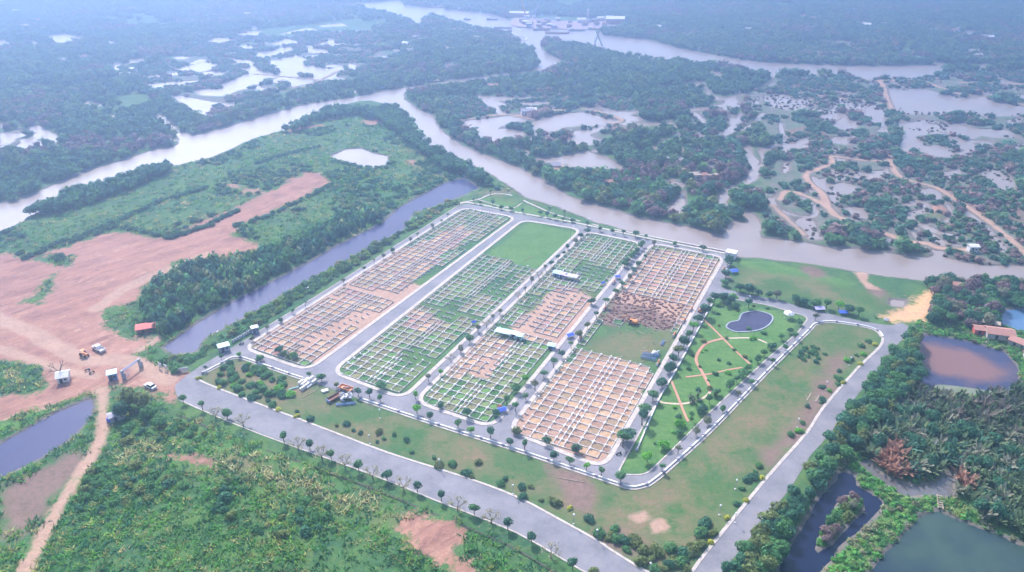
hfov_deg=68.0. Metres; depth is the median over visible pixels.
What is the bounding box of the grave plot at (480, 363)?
[475,359,485,366]
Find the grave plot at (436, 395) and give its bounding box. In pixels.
[432,391,444,399]
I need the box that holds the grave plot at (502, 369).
[499,365,509,372]
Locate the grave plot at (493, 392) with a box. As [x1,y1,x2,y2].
[489,387,500,395]
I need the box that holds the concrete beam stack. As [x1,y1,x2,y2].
[298,375,317,388]
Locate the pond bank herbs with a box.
[816,319,1023,571]
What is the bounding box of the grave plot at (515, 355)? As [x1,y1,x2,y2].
[511,351,520,358]
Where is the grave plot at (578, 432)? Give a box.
[572,427,585,436]
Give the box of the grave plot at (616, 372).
[611,368,623,375]
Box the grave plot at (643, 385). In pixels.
[639,380,647,388]
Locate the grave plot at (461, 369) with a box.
[457,365,468,373]
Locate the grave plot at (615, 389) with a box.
[612,385,624,394]
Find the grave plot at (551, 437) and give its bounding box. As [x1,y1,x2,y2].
[542,433,555,443]
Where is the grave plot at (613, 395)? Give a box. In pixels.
[609,390,620,399]
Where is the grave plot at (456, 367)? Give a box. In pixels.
[452,364,459,371]
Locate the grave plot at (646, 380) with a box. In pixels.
[643,375,650,383]
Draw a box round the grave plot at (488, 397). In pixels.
[484,392,495,401]
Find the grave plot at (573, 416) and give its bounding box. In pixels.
[570,412,576,419]
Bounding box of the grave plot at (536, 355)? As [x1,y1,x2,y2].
[531,351,541,358]
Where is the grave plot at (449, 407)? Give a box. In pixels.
[443,401,456,411]
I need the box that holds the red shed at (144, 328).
[135,322,155,333]
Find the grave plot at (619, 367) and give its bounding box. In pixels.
[614,362,626,370]
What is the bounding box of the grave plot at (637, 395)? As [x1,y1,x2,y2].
[634,391,641,399]
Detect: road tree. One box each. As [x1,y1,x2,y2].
[458,344,462,352]
[465,333,474,341]
[492,409,499,415]
[504,395,509,403]
[510,382,520,391]
[512,402,518,411]
[521,375,528,382]
[530,379,538,389]
[539,370,548,374]
[551,357,557,367]
[575,330,582,336]
[692,425,700,433]
[703,415,711,423]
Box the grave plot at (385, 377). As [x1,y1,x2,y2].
[380,372,392,380]
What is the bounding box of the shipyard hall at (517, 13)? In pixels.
[509,11,528,16]
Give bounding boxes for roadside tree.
[721,561,734,571]
[723,560,741,571]
[734,539,754,554]
[735,558,758,571]
[736,551,746,564]
[744,548,759,559]
[749,539,756,550]
[750,522,771,537]
[750,558,764,571]
[751,534,769,549]
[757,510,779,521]
[758,540,772,549]
[758,555,778,570]
[759,541,782,567]
[761,516,777,535]
[763,523,784,539]
[765,534,781,544]
[768,501,788,512]
[770,538,789,558]
[771,514,782,523]
[774,520,791,537]
[777,504,797,520]
[780,515,795,527]
[783,525,795,539]
[785,495,799,504]
[785,509,797,519]
[787,484,800,495]
[787,500,804,513]
[793,493,809,505]
[801,460,817,471]
[804,486,815,499]
[805,468,822,481]
[810,476,827,490]
[812,466,833,480]
[813,450,824,460]
[818,458,837,471]
[822,432,836,442]
[823,442,840,453]
[824,455,835,464]
[825,429,838,436]
[825,444,837,455]
[833,429,846,444]
[834,421,851,432]
[834,425,849,437]
[834,445,853,458]
[835,413,856,426]
[840,450,854,458]
[841,410,856,419]
[844,402,857,410]
[846,433,854,443]
[847,398,857,407]
[848,408,866,416]
[850,434,864,449]
[854,399,867,408]
[854,415,868,425]
[856,421,869,432]
[857,428,870,439]
[858,396,870,403]
[858,435,867,447]
[860,404,870,409]
[861,382,870,393]
[865,410,880,422]
[866,389,881,400]
[867,371,879,381]
[867,385,878,393]
[867,404,878,413]
[868,381,879,388]
[868,397,879,404]
[874,376,887,386]
[876,389,885,396]
[877,364,891,373]
[878,384,897,390]
[878,397,888,406]
[879,368,889,380]
[879,399,894,410]
[880,355,894,363]
[880,359,890,366]
[881,391,893,398]
[883,390,896,402]
[884,378,898,387]
[888,343,901,356]
[888,388,900,395]
[889,370,899,376]
[891,348,907,353]
[891,362,901,370]
[894,349,909,358]
[895,357,907,363]
[895,360,904,367]
[895,373,908,381]
[896,366,905,372]
[896,381,907,386]
[896,384,910,395]
[901,333,911,344]
[901,365,913,376]
[903,337,918,343]
[905,328,918,335]
[906,357,916,364]
[906,379,916,387]
[907,324,916,330]
[907,350,924,361]
[908,342,920,348]
[908,344,919,351]
[908,362,918,368]
[909,374,917,381]
[910,365,929,377]
[911,330,924,339]
[913,334,922,342]
[913,350,922,360]
[914,360,923,366]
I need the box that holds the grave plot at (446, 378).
[443,374,450,380]
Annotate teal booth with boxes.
[510,330,518,338]
[516,332,523,340]
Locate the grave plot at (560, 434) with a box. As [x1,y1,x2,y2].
[558,429,564,438]
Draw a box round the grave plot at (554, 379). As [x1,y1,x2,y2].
[551,375,559,382]
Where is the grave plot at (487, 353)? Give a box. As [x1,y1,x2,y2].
[483,349,493,357]
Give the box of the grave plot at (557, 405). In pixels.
[552,400,564,409]
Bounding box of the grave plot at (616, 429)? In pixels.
[613,425,622,432]
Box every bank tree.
[22,205,32,215]
[30,204,40,214]
[39,200,52,211]
[44,204,53,213]
[47,199,56,211]
[53,201,63,211]
[58,187,68,192]
[61,198,74,208]
[70,191,80,198]
[71,196,82,207]
[73,183,82,188]
[80,192,86,201]
[84,192,96,202]
[91,182,99,187]
[92,190,102,199]
[97,188,107,197]
[103,177,112,184]
[104,187,114,195]
[108,176,117,182]
[108,183,117,191]
[116,180,127,190]
[123,176,133,183]
[126,182,134,188]
[130,174,143,183]
[143,166,151,178]
[151,168,159,176]
[154,162,164,173]
[301,117,308,126]
[306,116,313,123]
[324,109,330,118]
[357,105,366,110]
[398,120,407,125]
[410,137,419,142]
[412,142,421,148]
[421,137,431,143]
[421,146,430,156]
[434,157,441,166]
[438,147,444,154]
[440,160,446,168]
[448,162,456,172]
[454,163,461,171]
[460,162,469,174]
[464,158,472,164]
[468,168,479,178]
[477,173,485,183]
[484,174,493,183]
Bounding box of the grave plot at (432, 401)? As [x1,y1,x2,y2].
[426,396,438,405]
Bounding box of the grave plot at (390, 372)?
[385,368,397,375]
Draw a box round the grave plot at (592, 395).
[590,392,596,398]
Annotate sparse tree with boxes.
[209,407,221,418]
[232,413,249,426]
[288,436,305,449]
[313,443,329,458]
[335,452,352,468]
[362,465,379,478]
[393,476,411,490]
[444,354,457,359]
[447,494,468,511]
[480,319,492,327]
[480,508,501,523]
[541,541,562,559]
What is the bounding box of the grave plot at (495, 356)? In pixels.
[491,352,501,359]
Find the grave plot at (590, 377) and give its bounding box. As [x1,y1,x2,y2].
[585,372,596,380]
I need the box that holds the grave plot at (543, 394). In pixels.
[539,390,547,397]
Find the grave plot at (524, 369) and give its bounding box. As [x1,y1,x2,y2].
[520,365,530,372]
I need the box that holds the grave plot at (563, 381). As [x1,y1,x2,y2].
[558,376,569,384]
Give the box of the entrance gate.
[120,358,143,378]
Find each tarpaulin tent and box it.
[497,406,506,414]
[812,305,825,311]
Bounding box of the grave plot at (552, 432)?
[546,427,559,436]
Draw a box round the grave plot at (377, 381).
[373,378,386,384]
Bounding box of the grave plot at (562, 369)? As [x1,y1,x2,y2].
[559,365,566,372]
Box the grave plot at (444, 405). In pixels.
[435,398,447,408]
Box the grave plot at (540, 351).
[535,347,545,354]
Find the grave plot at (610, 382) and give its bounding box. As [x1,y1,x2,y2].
[605,377,616,385]
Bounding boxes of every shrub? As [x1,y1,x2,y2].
[74,503,84,511]
[77,485,91,492]
[77,492,91,501]
[81,474,94,483]
[85,466,98,474]
[89,474,104,483]
[91,475,105,486]
[92,489,102,497]
[93,493,104,499]
[94,462,111,471]
[96,503,107,511]
[98,489,111,495]
[102,468,116,478]
[103,481,113,488]
[108,499,118,504]
[111,474,119,481]
[119,480,127,487]
[120,423,133,430]
[120,428,130,435]
[120,435,135,445]
[120,476,129,480]
[121,494,129,500]
[121,499,128,505]
[124,481,133,488]
[126,408,134,415]
[128,460,142,469]
[129,476,136,481]
[132,484,145,493]
[138,427,146,433]
[141,469,151,476]
[142,493,153,502]
[144,481,156,488]
[146,473,155,480]
[148,470,159,476]
[152,486,163,495]
[154,424,165,430]
[156,436,165,441]
[158,356,167,362]
[158,432,167,437]
[160,473,173,482]
[161,478,175,487]
[163,424,177,434]
[168,362,178,369]
[170,363,181,373]
[174,420,185,427]
[178,481,189,488]
[183,357,192,363]
[184,430,194,437]
[188,355,195,360]
[189,424,197,430]
[196,349,206,355]
[209,506,219,513]
[211,486,219,494]
[215,501,224,507]
[217,379,227,384]
[217,485,231,493]
[217,490,234,501]
[219,363,228,369]
[219,480,228,485]
[219,506,227,512]
[224,477,232,482]
[224,509,238,520]
[225,360,233,364]
[226,365,234,371]
[226,369,237,375]
[227,328,236,335]
[233,384,243,391]
[235,484,250,493]
[236,378,245,383]
[238,391,244,396]
[238,475,251,483]
[239,327,247,333]
[240,363,249,369]
[241,318,248,322]
[245,382,253,387]
[247,393,256,400]
[248,364,259,369]
[249,522,261,532]
[253,318,262,324]
[253,381,261,387]
[255,368,262,373]
[255,472,263,479]
[258,384,267,391]
[260,365,267,370]
[260,372,268,378]
[264,370,272,376]
[264,388,277,396]
[268,400,275,407]
[269,376,274,381]
[271,523,284,532]
[273,384,283,390]
[275,529,288,538]
[277,374,286,378]
[277,388,285,397]
[278,380,287,386]
[278,514,286,519]
[285,389,295,397]
[295,503,304,510]
[295,507,304,514]
[296,517,305,523]
[299,524,311,537]
[300,495,311,504]
[302,519,310,526]
[306,415,314,421]
[306,487,316,494]
[306,506,317,514]
[309,500,318,506]
[310,510,320,522]
[312,493,320,500]
[313,523,323,531]
[319,512,331,520]
[327,525,337,532]
[342,420,350,425]
[375,427,382,434]
[403,436,409,442]
[434,460,443,469]
[447,459,456,466]
[460,469,472,476]
[474,458,482,464]
[496,479,504,485]
[517,481,525,489]
[517,492,527,499]
[548,496,560,506]
[583,513,595,523]
[592,526,606,539]
[607,531,613,540]
[609,523,619,532]
[610,532,623,543]
[621,535,632,545]
[621,545,631,552]
[627,533,641,541]
[629,537,642,547]
[633,555,649,567]
[636,544,652,556]
[647,555,655,562]
[648,563,660,571]
[649,542,661,558]
[655,549,664,558]
[659,565,669,571]
[662,541,677,553]
[662,559,676,568]
[667,555,682,568]
[674,554,688,567]
[675,413,681,418]
[676,545,688,557]
[681,564,691,571]
[686,545,700,557]
[693,539,707,549]
[694,525,708,537]
[696,515,711,529]
[707,529,718,536]
[732,501,740,506]
[742,476,752,482]
[746,472,758,480]
[755,462,763,468]
[787,431,795,436]
[794,428,805,432]
[819,396,825,402]
[819,525,835,537]
[821,534,831,543]
[825,514,838,524]
[830,523,840,531]
[831,511,840,519]
[836,375,843,380]
[837,496,845,503]
[841,501,850,509]
[842,510,853,522]
[843,357,851,362]
[848,500,857,508]
[849,490,860,499]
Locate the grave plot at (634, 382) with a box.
[629,378,640,386]
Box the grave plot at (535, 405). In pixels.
[531,401,539,409]
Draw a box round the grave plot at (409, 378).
[402,373,414,381]
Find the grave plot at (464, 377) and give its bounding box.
[461,373,471,380]
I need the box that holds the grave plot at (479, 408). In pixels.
[475,404,486,412]
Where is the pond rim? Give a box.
[726,310,773,331]
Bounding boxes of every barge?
[428,6,442,7]
[493,27,511,28]
[533,27,549,30]
[545,32,569,33]
[568,28,584,30]
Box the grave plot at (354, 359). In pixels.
[349,357,357,363]
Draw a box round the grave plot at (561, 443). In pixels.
[557,438,565,446]
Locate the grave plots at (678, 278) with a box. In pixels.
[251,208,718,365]
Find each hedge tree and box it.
[720,279,728,285]
[721,269,730,277]
[724,255,733,264]
[734,283,744,290]
[744,283,756,293]
[745,298,752,307]
[754,289,762,296]
[765,290,772,295]
[773,290,781,298]
[792,294,800,302]
[798,297,810,305]
[808,299,822,305]
[823,299,831,308]
[835,300,844,309]
[845,304,854,313]
[854,305,864,315]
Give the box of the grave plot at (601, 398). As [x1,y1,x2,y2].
[595,393,606,401]
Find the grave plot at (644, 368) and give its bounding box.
[638,363,649,371]
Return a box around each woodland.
[0,0,1023,167]
[0,119,774,198]
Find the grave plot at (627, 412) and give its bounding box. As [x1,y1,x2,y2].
[624,407,632,415]
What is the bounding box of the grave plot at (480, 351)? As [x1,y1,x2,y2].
[476,347,485,354]
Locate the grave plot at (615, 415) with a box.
[609,409,622,419]
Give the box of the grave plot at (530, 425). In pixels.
[524,420,537,429]
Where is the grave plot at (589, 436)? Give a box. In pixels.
[583,430,596,440]
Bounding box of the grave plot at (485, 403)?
[480,398,490,406]
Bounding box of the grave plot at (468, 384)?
[464,380,475,388]
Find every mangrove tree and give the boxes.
[530,166,539,172]
[541,165,552,171]
[542,167,553,180]
[551,172,563,180]
[555,178,563,187]
[559,165,571,173]
[561,173,573,183]
[567,170,578,175]
[572,181,585,192]
[573,176,586,183]
[577,188,593,199]
[583,167,592,176]
[587,175,595,182]
[591,168,602,174]
[592,189,599,199]
[593,172,603,181]
[594,190,611,203]
[598,185,609,192]
[599,165,609,173]
[599,168,611,178]
[609,192,617,199]
[610,182,620,188]
[614,177,621,182]
[615,198,628,206]
[616,190,626,198]
[621,169,631,178]
[624,165,636,174]
[624,180,633,188]
[630,178,643,185]
[630,200,645,212]
[635,189,650,196]
[638,171,650,176]
[640,194,653,198]
[643,200,654,208]
[644,197,654,202]
[646,205,660,216]
[649,184,660,192]
[649,192,661,202]
[650,200,662,207]
[655,180,667,189]
[656,189,667,200]
[656,208,665,216]
[659,203,668,212]
[660,186,673,194]
[665,194,672,200]
[666,183,681,192]
[666,208,678,214]
[668,212,679,219]
[679,211,690,220]
[681,171,694,178]
[681,205,692,212]
[685,178,697,189]
[687,198,698,209]
[689,209,701,218]
[690,189,698,195]
[691,200,701,209]
[692,195,704,205]
[692,217,702,225]
[695,188,702,194]
[699,181,715,195]
[699,216,709,227]
[701,188,709,195]
[701,202,714,210]
[701,210,721,220]
[702,175,711,180]
[705,214,717,222]
[707,195,718,205]
[707,217,725,231]
[712,204,727,214]
[715,180,722,187]
[715,205,729,218]
[725,204,737,210]
[727,186,743,198]
[728,205,745,213]
[730,189,739,197]
[730,209,738,216]
[730,210,743,217]
[733,191,750,203]
[736,197,748,207]
[737,181,750,189]
[746,184,754,192]
[748,186,765,194]
[749,192,765,206]
[752,190,765,196]
[756,197,767,209]
[761,221,776,231]
[768,220,782,230]
[776,228,786,234]
[789,229,800,238]
[823,233,838,242]
[834,235,846,242]
[855,233,871,246]
[868,239,879,248]
[892,235,915,250]
[908,243,920,250]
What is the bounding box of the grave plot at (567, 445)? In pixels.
[562,439,575,450]
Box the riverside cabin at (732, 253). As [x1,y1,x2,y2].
[725,249,737,259]
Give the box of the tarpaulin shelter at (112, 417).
[106,412,126,422]
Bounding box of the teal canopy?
[494,327,511,337]
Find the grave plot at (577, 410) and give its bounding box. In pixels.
[574,407,580,414]
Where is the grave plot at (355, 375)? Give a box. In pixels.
[349,370,362,379]
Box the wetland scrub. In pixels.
[131,29,1023,264]
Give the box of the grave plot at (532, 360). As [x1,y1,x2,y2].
[527,355,538,363]
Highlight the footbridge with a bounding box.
[937,494,943,509]
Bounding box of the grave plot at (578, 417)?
[575,413,581,421]
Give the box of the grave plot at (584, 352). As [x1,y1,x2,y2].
[579,348,590,355]
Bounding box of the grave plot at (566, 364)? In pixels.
[562,360,570,367]
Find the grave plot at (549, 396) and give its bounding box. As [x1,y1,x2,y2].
[546,392,558,400]
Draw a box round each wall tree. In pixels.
[255,354,263,361]
[315,373,325,380]
[354,387,361,396]
[365,388,372,397]
[412,404,421,410]
[426,412,432,419]
[454,419,461,427]
[467,426,474,431]
[487,426,494,437]
[506,438,513,445]
[522,439,527,449]
[550,450,558,459]
[565,456,574,463]
[583,462,590,469]
[599,466,604,475]
[615,470,625,480]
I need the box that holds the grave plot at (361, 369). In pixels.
[356,365,368,373]
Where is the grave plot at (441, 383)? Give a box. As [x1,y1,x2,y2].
[437,379,445,385]
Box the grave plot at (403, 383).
[397,378,409,386]
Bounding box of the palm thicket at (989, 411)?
[898,378,1023,440]
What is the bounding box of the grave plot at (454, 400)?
[449,396,460,404]
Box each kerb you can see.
[184,401,585,571]
[199,379,649,571]
[247,208,513,368]
[259,205,458,330]
[335,220,578,396]
[418,232,639,425]
[459,202,724,253]
[511,244,722,464]
[619,298,807,474]
[690,337,883,571]
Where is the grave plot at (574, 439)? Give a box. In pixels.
[568,433,581,443]
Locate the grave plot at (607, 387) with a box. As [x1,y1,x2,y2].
[601,382,613,391]
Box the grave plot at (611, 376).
[608,373,619,380]
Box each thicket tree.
[923,275,936,286]
[926,311,940,323]
[928,283,937,292]
[929,299,939,305]
[930,285,940,295]
[932,305,945,314]
[934,292,947,300]
[936,280,942,287]
[940,275,952,284]
[941,272,955,278]
[941,301,952,309]
[943,284,954,290]
[946,312,958,324]
[948,290,960,300]
[949,299,962,309]
[949,304,959,312]
[951,285,962,292]
[953,277,964,283]
[954,311,965,318]
[957,294,966,302]
[957,300,967,308]
[958,288,971,296]
[963,282,974,290]
[963,308,981,321]
[963,318,978,325]
[964,304,977,312]
[965,278,982,286]
[965,295,977,304]
[968,318,979,326]
[970,274,983,279]
[973,285,983,292]
[973,293,982,300]
[975,288,984,293]
[977,306,990,314]
[981,273,988,280]
[981,297,990,304]
[982,277,996,284]
[984,284,996,289]
[984,286,997,291]
[984,300,1002,310]
[984,312,996,325]
[986,291,997,298]
[986,297,1005,307]
[991,290,1000,296]
[992,312,1002,321]
[993,276,1001,282]
[996,281,1010,289]
[998,287,1009,296]
[998,296,1009,303]
[999,274,1009,278]
[1001,277,1009,281]
[1008,275,1019,285]
[1010,285,1018,297]
[1012,294,1023,307]
[1019,283,1023,291]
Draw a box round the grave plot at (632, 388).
[626,383,637,391]
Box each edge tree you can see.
[587,298,596,303]
[621,261,628,266]
[641,450,652,461]
[657,440,669,448]
[674,418,685,426]
[675,427,684,435]
[696,403,708,414]
[705,394,713,403]
[725,379,734,388]
[738,369,748,376]
[745,364,752,369]
[755,353,762,361]
[760,349,767,355]
[767,342,776,348]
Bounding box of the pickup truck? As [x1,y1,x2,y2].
[91,344,105,352]
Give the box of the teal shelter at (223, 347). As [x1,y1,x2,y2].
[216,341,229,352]
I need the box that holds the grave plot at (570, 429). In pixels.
[567,425,573,433]
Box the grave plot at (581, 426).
[576,421,589,430]
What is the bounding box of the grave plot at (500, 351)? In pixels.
[496,347,505,354]
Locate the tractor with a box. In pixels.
[79,349,88,357]
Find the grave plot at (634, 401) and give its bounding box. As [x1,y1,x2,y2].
[630,396,638,404]
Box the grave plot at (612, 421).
[606,416,618,425]
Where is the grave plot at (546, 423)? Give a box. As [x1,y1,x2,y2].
[540,417,552,426]
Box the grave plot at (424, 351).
[420,347,431,355]
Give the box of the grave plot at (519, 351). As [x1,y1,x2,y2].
[515,347,525,354]
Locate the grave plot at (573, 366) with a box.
[569,362,580,369]
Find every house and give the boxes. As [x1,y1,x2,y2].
[520,108,533,115]
[544,162,561,167]
[601,179,612,185]
[690,172,701,179]
[966,244,980,251]
[972,324,985,334]
[978,319,1000,326]
[983,325,1016,341]
[1007,335,1023,349]
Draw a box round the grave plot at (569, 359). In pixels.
[566,356,573,362]
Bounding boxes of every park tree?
[616,431,630,446]
[617,428,636,440]
[638,403,651,410]
[638,408,648,424]
[647,390,658,399]
[656,377,667,387]
[664,361,676,371]
[668,353,678,360]
[672,345,684,356]
[679,335,689,346]
[685,330,692,337]
[689,321,698,330]
[692,314,704,320]
[700,303,710,315]
[706,297,713,304]
[710,292,720,301]
[718,292,728,300]
[727,295,735,304]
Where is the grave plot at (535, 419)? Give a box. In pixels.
[529,414,541,423]
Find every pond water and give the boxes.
[0,400,93,477]
[727,311,771,330]
[779,472,881,571]
[872,511,1023,571]
[919,335,1017,390]
[999,309,1023,330]
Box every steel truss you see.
[336,402,355,405]
[641,355,655,360]
[643,352,659,357]
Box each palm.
[688,394,695,402]
[860,442,880,457]
[867,430,879,441]
[868,424,878,432]
[870,419,880,427]
[871,454,889,468]
[872,446,890,460]
[874,424,894,439]
[878,421,891,434]
[878,452,886,461]
[880,448,903,461]
[881,444,894,454]
[884,452,903,465]
[884,463,900,474]
[886,460,912,472]
[887,416,911,433]
[887,426,902,440]
[887,433,907,443]
[888,439,908,450]
[889,417,907,429]
[890,441,911,457]
[890,446,907,457]
[891,466,906,478]
[892,456,911,475]
[897,396,912,404]
[897,415,917,424]
[899,435,916,447]
[900,451,912,462]
[901,461,917,476]
[902,398,919,405]
[902,439,923,453]
[903,422,924,434]
[903,450,923,461]
[903,460,924,475]
[905,411,922,428]
[905,447,919,458]
[906,412,922,422]
[913,407,930,420]
[913,454,933,472]
[914,423,924,433]
[915,402,925,410]
[915,419,941,428]
[915,428,926,436]
[918,464,932,476]
[921,437,938,451]
[921,444,937,455]
[922,434,940,449]
[926,443,948,457]
[927,465,942,474]
[928,420,947,436]
[933,404,949,418]
[934,453,949,471]
[935,421,949,431]
[935,433,947,444]
[937,440,952,450]
[939,452,960,463]
[941,408,959,422]
[941,418,950,427]
[943,436,967,450]
[945,456,960,468]
[946,479,967,494]
[947,437,966,450]
[950,452,965,462]
[951,464,970,481]
[952,426,968,441]
[954,457,980,469]
[958,478,969,490]
[959,438,971,448]
[959,450,968,459]
[959,484,975,496]
[961,447,977,457]
[961,469,979,485]
[962,475,977,488]
[963,447,986,455]
[963,460,981,475]
[964,439,975,448]
[966,429,991,442]
[967,420,987,430]
[967,439,989,454]
[967,486,994,503]
[969,433,982,443]
[970,503,997,520]
[971,465,997,476]
[971,468,995,486]
[973,480,988,492]
[974,443,991,454]
[975,422,991,435]
[976,421,997,435]
[979,473,991,485]
[979,487,1002,499]
[980,451,1002,467]
[980,494,1006,511]
[981,440,997,454]
[983,432,1008,444]
[983,483,996,494]
[984,429,1009,444]
[986,481,1013,500]
[988,470,1001,479]
[989,454,1005,468]
[990,463,1008,478]
[991,485,1009,499]
[993,442,1008,450]
[993,515,1009,526]
[994,455,1011,470]
[995,464,1017,480]
[996,487,1016,500]
[997,465,1011,479]
[997,496,1017,506]
[999,453,1017,467]
[1001,475,1016,490]
[1002,455,1015,468]
[1002,512,1015,527]
[1003,427,1020,441]
[1003,514,1016,529]
[1005,502,1022,513]
[1006,453,1023,461]
[1006,495,1023,510]
[1006,515,1023,532]
[1007,463,1023,477]
[1007,471,1020,481]
[1007,481,1020,492]
[1011,508,1023,522]
[1014,477,1023,494]
[1016,470,1023,481]
[1016,488,1023,498]
[1017,523,1023,539]
[1018,438,1023,447]
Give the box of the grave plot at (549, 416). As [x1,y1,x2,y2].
[544,411,556,420]
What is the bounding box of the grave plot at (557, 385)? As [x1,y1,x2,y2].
[554,381,565,390]
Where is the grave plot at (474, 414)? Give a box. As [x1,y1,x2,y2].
[469,409,481,419]
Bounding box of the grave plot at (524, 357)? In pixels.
[519,353,529,360]
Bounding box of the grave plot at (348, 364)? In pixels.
[342,361,351,368]
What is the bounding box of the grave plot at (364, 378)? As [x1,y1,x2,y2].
[358,372,370,381]
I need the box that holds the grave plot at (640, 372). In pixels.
[635,368,646,375]
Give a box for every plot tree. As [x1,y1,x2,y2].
[274,345,283,352]
[290,351,297,357]
[375,382,386,388]
[462,408,471,416]
[511,426,521,433]
[541,437,551,443]
[571,443,582,452]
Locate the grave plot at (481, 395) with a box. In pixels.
[476,390,486,398]
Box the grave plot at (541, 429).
[535,423,548,433]
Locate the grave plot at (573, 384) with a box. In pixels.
[567,379,579,387]
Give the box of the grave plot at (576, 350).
[573,347,580,353]
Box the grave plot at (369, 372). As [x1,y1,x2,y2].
[364,368,376,375]
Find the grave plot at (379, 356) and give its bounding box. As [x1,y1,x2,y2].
[373,351,384,359]
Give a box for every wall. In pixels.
[201,355,302,379]
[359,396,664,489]
[635,304,712,451]
[661,320,883,473]
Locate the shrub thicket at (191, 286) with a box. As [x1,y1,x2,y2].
[0,121,500,334]
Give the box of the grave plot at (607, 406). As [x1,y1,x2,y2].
[602,401,614,410]
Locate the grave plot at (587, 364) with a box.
[582,360,593,367]
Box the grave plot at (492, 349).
[488,345,498,352]
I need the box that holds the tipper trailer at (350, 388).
[338,383,354,392]
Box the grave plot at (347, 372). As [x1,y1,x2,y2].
[341,367,354,375]
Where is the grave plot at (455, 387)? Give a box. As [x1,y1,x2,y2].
[451,383,462,391]
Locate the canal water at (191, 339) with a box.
[164,179,476,353]
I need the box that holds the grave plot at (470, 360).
[467,356,477,363]
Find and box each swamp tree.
[870,432,887,447]
[879,408,894,423]
[893,404,912,415]
[905,431,922,441]
[908,404,924,415]
[911,435,926,449]
[923,453,938,466]
[924,410,940,421]
[925,409,941,421]
[926,422,938,434]
[943,441,957,457]
[947,428,962,437]
[956,419,968,431]
[961,425,978,438]
[965,454,982,467]
[971,497,988,512]
[981,455,996,468]
[988,431,1004,445]
[988,501,1010,518]
[993,474,1008,489]
[1003,443,1021,456]
[1016,457,1023,466]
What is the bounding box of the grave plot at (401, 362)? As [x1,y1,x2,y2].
[396,358,408,366]
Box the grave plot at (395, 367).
[391,363,402,370]
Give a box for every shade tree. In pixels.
[111,400,131,415]
[117,387,133,407]
[133,391,149,407]
[138,405,158,419]
[149,415,166,425]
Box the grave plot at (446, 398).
[441,393,452,401]
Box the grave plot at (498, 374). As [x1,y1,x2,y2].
[494,370,504,377]
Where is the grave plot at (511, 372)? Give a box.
[507,368,517,375]
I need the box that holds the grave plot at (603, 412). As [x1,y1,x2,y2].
[598,406,610,416]
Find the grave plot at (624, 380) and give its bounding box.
[619,375,630,383]
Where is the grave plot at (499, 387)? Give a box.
[493,382,504,390]
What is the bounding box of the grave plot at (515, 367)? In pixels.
[511,363,521,370]
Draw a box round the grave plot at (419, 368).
[413,364,425,371]
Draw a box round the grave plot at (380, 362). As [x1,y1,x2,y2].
[375,359,387,366]
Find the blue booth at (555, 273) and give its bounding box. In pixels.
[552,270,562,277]
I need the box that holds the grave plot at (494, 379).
[490,374,500,382]
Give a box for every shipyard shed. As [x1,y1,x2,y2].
[577,17,585,22]
[605,16,624,23]
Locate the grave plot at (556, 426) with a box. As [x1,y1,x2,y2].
[550,421,563,430]
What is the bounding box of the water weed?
[934,385,991,395]
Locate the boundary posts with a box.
[301,239,652,420]
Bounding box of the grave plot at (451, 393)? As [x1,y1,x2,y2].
[446,388,457,396]
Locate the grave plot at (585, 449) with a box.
[578,443,588,454]
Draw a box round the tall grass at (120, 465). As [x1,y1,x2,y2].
[0,111,1023,571]
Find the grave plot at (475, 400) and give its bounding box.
[471,396,482,403]
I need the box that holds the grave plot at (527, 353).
[523,349,533,356]
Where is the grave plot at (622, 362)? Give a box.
[618,358,628,365]
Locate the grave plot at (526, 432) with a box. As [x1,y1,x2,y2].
[519,426,533,436]
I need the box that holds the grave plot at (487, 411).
[484,406,492,416]
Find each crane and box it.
[521,0,528,18]
[592,27,600,45]
[594,26,604,48]
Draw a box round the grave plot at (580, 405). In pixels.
[577,400,584,408]
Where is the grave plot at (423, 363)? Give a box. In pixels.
[418,359,430,366]
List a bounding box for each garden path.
[659,392,710,404]
[671,381,689,421]
[685,367,742,377]
[695,338,722,391]
[704,320,750,363]
[724,337,766,342]
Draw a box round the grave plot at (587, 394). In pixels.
[585,390,591,397]
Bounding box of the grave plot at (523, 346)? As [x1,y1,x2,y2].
[519,343,528,349]
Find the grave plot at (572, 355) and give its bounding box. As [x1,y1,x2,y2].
[570,351,577,357]
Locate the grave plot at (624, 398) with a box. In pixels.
[619,393,631,402]
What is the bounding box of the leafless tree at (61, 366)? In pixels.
[47,360,67,371]
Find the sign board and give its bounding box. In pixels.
[177,367,187,372]
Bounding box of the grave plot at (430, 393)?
[426,389,435,397]
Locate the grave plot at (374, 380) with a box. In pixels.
[370,376,378,383]
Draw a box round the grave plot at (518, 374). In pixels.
[515,370,526,377]
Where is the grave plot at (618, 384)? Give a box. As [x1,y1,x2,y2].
[615,380,627,388]
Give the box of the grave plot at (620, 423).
[617,418,625,427]
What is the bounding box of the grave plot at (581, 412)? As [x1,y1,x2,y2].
[579,408,585,415]
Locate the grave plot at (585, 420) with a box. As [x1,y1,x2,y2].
[580,415,592,424]
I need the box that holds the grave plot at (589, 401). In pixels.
[586,397,592,404]
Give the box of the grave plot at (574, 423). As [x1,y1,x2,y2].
[571,419,577,427]
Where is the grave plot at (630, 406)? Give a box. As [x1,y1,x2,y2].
[627,402,635,409]
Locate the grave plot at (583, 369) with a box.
[579,365,590,372]
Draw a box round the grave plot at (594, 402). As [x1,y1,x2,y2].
[591,398,603,407]
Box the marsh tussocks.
[753,71,1023,256]
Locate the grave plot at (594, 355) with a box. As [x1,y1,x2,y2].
[589,350,600,358]
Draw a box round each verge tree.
[178,394,187,402]
[197,400,203,409]
[221,408,231,418]
[279,431,286,441]
[306,439,313,448]
[326,449,333,458]
[352,459,362,471]
[381,469,392,479]
[412,481,421,491]
[438,490,444,500]
[468,504,480,513]
[503,517,513,528]
[527,531,535,541]
[567,557,577,569]
[588,567,599,571]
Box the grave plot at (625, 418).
[621,413,629,422]

